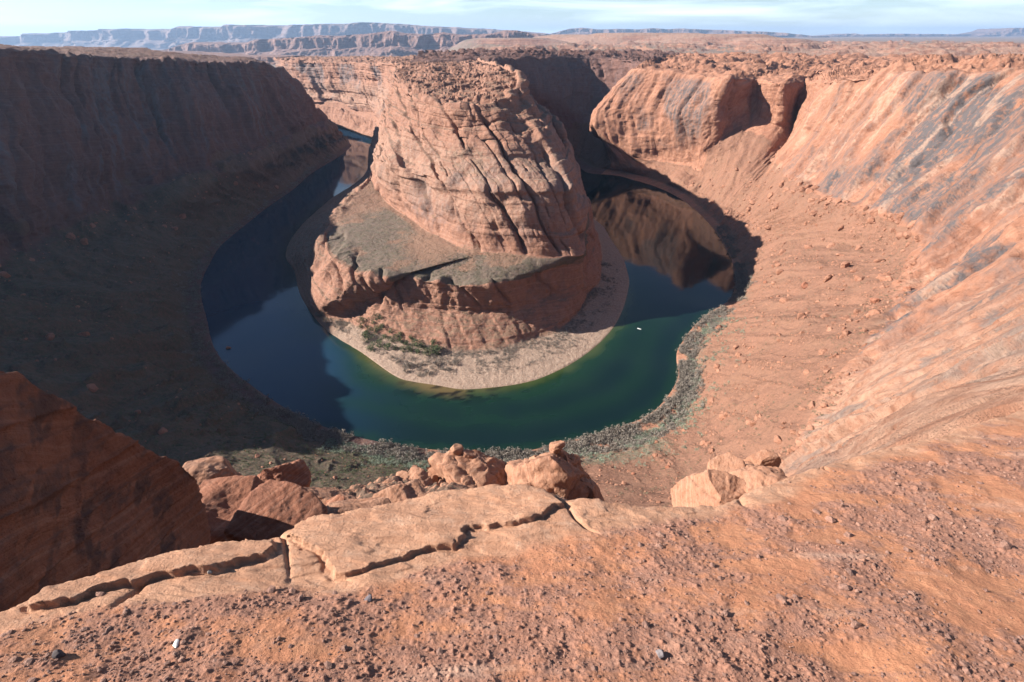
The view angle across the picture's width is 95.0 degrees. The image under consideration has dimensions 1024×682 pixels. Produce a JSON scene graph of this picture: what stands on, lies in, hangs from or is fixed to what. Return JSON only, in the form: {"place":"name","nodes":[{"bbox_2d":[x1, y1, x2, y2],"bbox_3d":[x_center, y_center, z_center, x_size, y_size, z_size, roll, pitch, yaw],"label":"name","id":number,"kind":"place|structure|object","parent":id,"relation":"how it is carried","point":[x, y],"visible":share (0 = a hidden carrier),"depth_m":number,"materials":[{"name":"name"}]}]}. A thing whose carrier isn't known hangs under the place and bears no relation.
{"place":"outdoors","nodes":[
{"label":"outdoors","id":0,"kind":"place"},
{"bbox_2d":[159,50,303,64],"bbox_3d":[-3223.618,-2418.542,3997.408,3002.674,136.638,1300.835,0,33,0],"label":"ridge","id":1,"kind":"structure","parent":0,"point":[268,58],"depth_m":3780.94,"materials":[{"name":"brown stone"}]},
{"bbox_2d":[0,22,553,49],"bbox_3d":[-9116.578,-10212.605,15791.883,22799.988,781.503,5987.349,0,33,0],"label":"mesa","id":2,"kind":"structure","parent":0,"point":[157,39],"depth_m":13911.70,"materials":[{"name":"stone"}]},
{"bbox_2d":[165,30,545,56],"bbox_3d":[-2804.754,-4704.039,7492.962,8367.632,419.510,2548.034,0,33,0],"label":"ridge","id":3,"kind":"structure","parent":0,"point":[390,43],"depth_m":6773.35,"materials":[{"name":"stone"}]},
{"bbox_2d":[273,55,628,388],"bbox_3d":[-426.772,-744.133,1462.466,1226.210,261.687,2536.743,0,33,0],"label":"peninsula","id":4,"kind":"object","parent":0,"point":[473,158],"visible":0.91,"depth_m":583.52,"materials":[{"name":"stone"}]},
{"bbox_2d":[356,317,368,324],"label":"riverside bush","id":5,"kind":"object","parent":4,"relation":"on","point":[362,320],"visible":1,"depth_m":561.15,"materials":[{"name":"green plant"}]},
{"bbox_2d":[362,334,374,341],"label":"riverside bush","id":6,"kind":"object","parent":4,"relation":"on","point":[367,337],"visible":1,"depth_m":544.17,"materials":[{"name":"green plant"}]},
{"bbox_2d":[371,337,383,347],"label":"riverside bush","id":7,"kind":"object","parent":4,"relation":"on","point":[379,341],"visible":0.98,"depth_m":533.39,"materials":[{"name":"green plant"}]},
{"bbox_2d":[384,342,393,349],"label":"riverside bush","id":8,"kind":"object","parent":4,"relation":"on","point":[387,345],"visible":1,"depth_m":526.57,"materials":[{"name":"green plant"}]},
{"bbox_2d":[410,337,420,347],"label":"riverside bush","id":9,"kind":"object","parent":4,"relation":"on","point":[415,343],"visible":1,"depth_m":532.35,"materials":[{"name":"green plant"}]},
{"bbox_2d":[421,347,432,355],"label":"riverside bush","id":10,"kind":"object","parent":4,"relation":"on","point":[428,350],"visible":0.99,"depth_m":519.82,"materials":[{"name":"green plant"}]},
{"bbox_2d":[430,348,439,354],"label":"riverside bush","id":11,"kind":"object","parent":4,"relation":"on","point":[433,350],"visible":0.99,"depth_m":516.34,"materials":[{"name":"green plant"}]},
{"bbox_2d":[428,358,444,365],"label":"riverside bush","id":12,"kind":"object","parent":4,"relation":"on","point":[435,363],"visible":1,"depth_m":504.71,"materials":[{"name":"green plant"}]},
{"bbox_2d":[434,344,443,350],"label":"riverside bush","id":13,"kind":"object","parent":4,"relation":"on","point":[435,347],"visible":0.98,"depth_m":521.44,"materials":[{"name":"green plant"}]},
{"bbox_2d":[315,261,621,374],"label":"sandbar brush","id":14,"kind":"object","parent":4,"relation":"on","point":[432,355],"visible":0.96,"depth_m":535.78,"materials":[{"name":"green plant"}]},
{"bbox_2d":[341,474,590,499],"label":"rock shelf","id":15,"kind":"object","parent":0,"point":[362,491],"visible":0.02,"depth_m":112.18,"materials":[{"name":"stone"}]},
{"bbox_2d":[0,371,210,611],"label":"rock slab","id":16,"kind":"object","parent":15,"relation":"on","point":[81,496],"visible":0.78,"depth_m":18.43,"materials":[{"name":"red stone"}]},
{"bbox_2d":[182,456,241,484],"bbox_3d":[-28.974,14.252,44.751,6.587,6.481,4.678,-26,41,-34],"label":"boulder","id":17,"kind":"object","parent":15,"relation":"on","point":[200,470],"visible":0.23,"depth_m":43.63,"materials":[{"name":"stone"}]},
{"bbox_2d":[199,475,263,543],"bbox_3d":[-20.839,13.687,35.112,6.190,5.425,6.468,0,33,0],"label":"rock block","id":18,"kind":"object","parent":15,"relation":"on","point":[223,498],"visible":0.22,"depth_m":34.45,"materials":[{"name":"red stone"}]},
{"bbox_2d":[224,479,327,541],"bbox_3d":[-15.739,12.954,32.107,6.335,4.966,5.065,13,35,19],"label":"rock block","id":19,"kind":"object","parent":15,"relation":"on","point":[269,509],"visible":0.56,"depth_m":30.99,"materials":[{"name":"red stone"}]},
{"bbox_2d":[257,459,310,486],"bbox_3d":[-30.473,18.799,62.266,7.374,6.723,5.046,-14,36,-20],"label":"boulder","id":20,"kind":"object","parent":15,"relation":"on","point":[297,472],"visible":0.41,"depth_m":61.10,"materials":[{"name":"red stone"}]},
{"bbox_2d":[304,487,356,503],"bbox_3d":[-23.457,19.360,55.043,9.864,3.200,4.607,-15,36,-22],"label":"boulder","id":21,"kind":"object","parent":15,"relation":"on","point":[325,494],"visible":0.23,"depth_m":56.19,"materials":[{"name":"stone"}]},
{"bbox_2d":[324,494,344,504],"bbox_3d":[-19.839,18.966,51.726,3.686,1.977,3.064,-26,41,-34],"label":"boulder","id":22,"kind":"object","parent":15,"relation":"on","point":[339,497],"visible":0.12,"depth_m":52.23,"materials":[{"name":"red stone"}]},
{"bbox_2d":[326,497,390,514],"bbox_3d":[-12.712,14.524,38.624,6.542,2.596,4.324,0,33,0],"label":"boulder","id":23,"kind":"object","parent":15,"relation":"on","point":[339,507],"visible":0.24,"depth_m":38.82,"materials":[{"name":"stone"}]},
{"bbox_2d":[372,479,427,502],"bbox_3d":[-13.118,20.189,56.239,6.646,5.243,6.134,-19,38,-26],"label":"boulder","id":24,"kind":"object","parent":15,"relation":"on","point":[411,489],"visible":0.31,"depth_m":55.80,"materials":[{"name":"stone"}]},
{"bbox_2d":[374,466,438,486],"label":"rock outcrop","id":25,"kind":"object","parent":15,"relation":"on","point":[420,474],"visible":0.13,"depth_m":122.80,"materials":[{"name":"stone"}]},
{"bbox_2d":[427,450,505,488],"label":"rock outcrop","id":26,"kind":"object","parent":15,"relation":"on","point":[480,469],"visible":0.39,"depth_m":126.20,"materials":[{"name":"stone"}]},
{"bbox_2d":[450,443,462,454],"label":"boulder","id":27,"kind":"object","parent":26,"relation":"on","point":[456,448],"visible":1,"depth_m":127.99,"materials":[{"name":"stone"}]},
{"bbox_2d":[462,449,476,457],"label":"boulder","id":28,"kind":"object","parent":26,"relation":"on","point":[466,453],"visible":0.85,"depth_m":128.43,"materials":[{"name":"stone"}]},
{"bbox_2d":[504,452,591,499],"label":"rock outcrop","id":29,"kind":"object","parent":15,"relation":"on","point":[554,473],"visible":0.52,"depth_m":120.62,"materials":[{"name":"stone"}]},
{"bbox_2d":[549,440,564,453],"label":"boulder","id":30,"kind":"object","parent":29,"relation":"on","point":[555,447],"visible":0.93,"depth_m":128.32,"materials":[{"name":"stone"}]},
{"bbox_2d":[559,449,603,500],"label":"rock outcrop","id":31,"kind":"object","parent":15,"relation":"on","point":[594,488],"visible":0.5,"depth_m":130.71,"materials":[{"name":"stone"}]},
{"bbox_2d":[200,126,735,452],"bbox_3d":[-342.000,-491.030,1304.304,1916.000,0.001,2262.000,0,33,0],"label":"river","id":32,"kind":"structure","parent":0,"point":[290,351],"depth_m":547.24,"materials":[{"name":"liquid"}]},
{"bbox_2d":[0,44,1023,506],"bbox_3d":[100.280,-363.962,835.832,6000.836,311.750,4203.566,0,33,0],"label":"canyon wall","id":33,"kind":"structure","parent":0,"point":[932,144],"depth_m":574.32,"materials":[{"name":"stone"}]},
{"bbox_2d":[0,281,422,487],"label":"slope grass","id":34,"kind":"structure","parent":33,"relation":"on","point":[307,450],"depth_m":375.46,"materials":[{"name":"green plant"}]},
{"bbox_2d":[0,123,919,505],"bbox_3d":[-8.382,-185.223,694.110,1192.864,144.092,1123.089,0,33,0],"label":"talus rocks","id":35,"kind":"object","parent":33,"relation":"on","point":[876,309],"visible":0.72,"depth_m":466.57,"materials":[{"name":"orange stone"}]},
{"bbox_2d":[174,155,754,464],"bbox_3d":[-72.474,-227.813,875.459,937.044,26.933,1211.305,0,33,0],"label":"riverbank thicket","id":36,"kind":"object","parent":33,"relation":"on","point":[298,421],"visible":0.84,"depth_m":439.02,"materials":[{"name":"green plant"}]},
{"bbox_2d":[2,127,933,506],"bbox_3d":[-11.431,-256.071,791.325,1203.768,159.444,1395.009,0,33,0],"label":"desert scrub","id":37,"kind":"object","parent":33,"relation":"on","point":[478,327],"visible":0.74,"depth_m":537.94,"materials":[{"name":"green plant"}]},
{"bbox_2d":[316,316,769,470],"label":"sagebrush","id":38,"kind":"object","parent":33,"relation":"on","point":[688,417],"visible":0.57,"depth_m":401.51,"materials":[{"name":"green plant"}]},
{"bbox_2d":[670,457,786,506],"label":"rock outcrop","id":39,"kind":"object","parent":33,"relation":"on","point":[712,487],"visible":0.52,"depth_m":108.06,"materials":[{"name":"stone"}]},
{"bbox_2d":[707,452,745,472],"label":"boulder","id":40,"kind":"object","parent":39,"relation":"on","point":[728,462],"visible":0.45,"depth_m":115.17,"materials":[{"name":"stone"}]},
{"bbox_2d":[744,449,780,466],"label":"boulder","id":41,"kind":"object","parent":39,"relation":"on","point":[764,457],"visible":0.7,"depth_m":119.22,"materials":[{"name":"stone"}]},
{"bbox_2d":[801,282,807,288],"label":"boulder","id":42,"kind":"object","parent":33,"relation":"on","point":[804,285],"visible":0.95,"depth_m":528.50,"materials":[{"name":"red stone"}]},
{"bbox_2d":[869,298,879,303],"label":"boulder","id":43,"kind":"object","parent":33,"relation":"on","point":[874,300],"visible":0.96,"depth_m":401.32,"materials":[{"name":"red stone"}]},
{"bbox_2d":[0,410,1023,681],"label":"rock ledge","id":44,"kind":"object","parent":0,"point":[376,550],"visible":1,"depth_m":2.17,"materials":[{"name":"orange stone"}]},
{"bbox_2d":[52,649,65,658],"bbox_3d":[-1.675,1.159,1.733,0.041,0.036,0.032,0,33,0],"label":"stone","id":45,"kind":"object","parent":44,"relation":"on","point":[57,653],"visible":0.98,"depth_m":1.72,"materials":[{"name":"grey stone"}]},
{"bbox_2d":[95,592,106,596],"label":"stone","id":46,"kind":"object","parent":44,"relation":"on","point":[99,594],"visible":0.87,"depth_m":2.04,"materials":[{"name":"stone"}]},
{"bbox_2d":[173,639,178,647],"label":"stone","id":47,"kind":"object","parent":44,"relation":"on","point":[175,643],"visible":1,"depth_m":1.80,"materials":[{"name":"white stone"}]},
{"bbox_2d":[364,594,371,601],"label":"stone","id":48,"kind":"object","parent":44,"relation":"on","point":[368,598],"visible":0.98,"depth_m":2.08,"materials":[{"name":"grey stone"}]},
{"bbox_2d":[655,649,663,658],"bbox_3d":[0.580,1.226,1.840,0.030,0.030,0.034,-11,35,-17],"label":"stone","id":49,"kind":"object","parent":44,"relation":"on","point":[660,653],"visible":1,"depth_m":1.83,"materials":[{"name":"white stone"}]},
{"bbox_2d":[0,424,1023,681],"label":"gravel","id":50,"kind":"structure","parent":0,"point":[1004,544],"depth_m":1.96,"materials":[{"name":"brown gravel"}]},
{"bbox_2d":[0,0,1023,35],"label":"sky","id":51,"kind":"structure","parent":0,"point":[17,17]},
{"bbox_2d":[272,33,1023,67],"bbox_3d":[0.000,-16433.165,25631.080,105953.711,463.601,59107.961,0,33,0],"label":"plateau","id":52,"kind":"structure","parent":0,"point":[699,43],"depth_m":3391.94,"materials":[{"name":"stone"}]},
{"bbox_2d":[551,28,825,36],"bbox_3d":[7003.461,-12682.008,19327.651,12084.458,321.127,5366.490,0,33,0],"label":"mesa","id":53,"kind":"structure","parent":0,"point":[593,31],"depth_m":17376.43,"materials":[{"name":"stone"}]},
{"bbox_2d":[816,28,1023,36],"bbox_3d":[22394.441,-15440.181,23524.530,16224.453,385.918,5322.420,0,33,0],"label":"mesa","id":54,"kind":"structure","parent":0,"point":[1002,32],"depth_m":21609.97,"materials":[{"name":"stone"}]}
]}

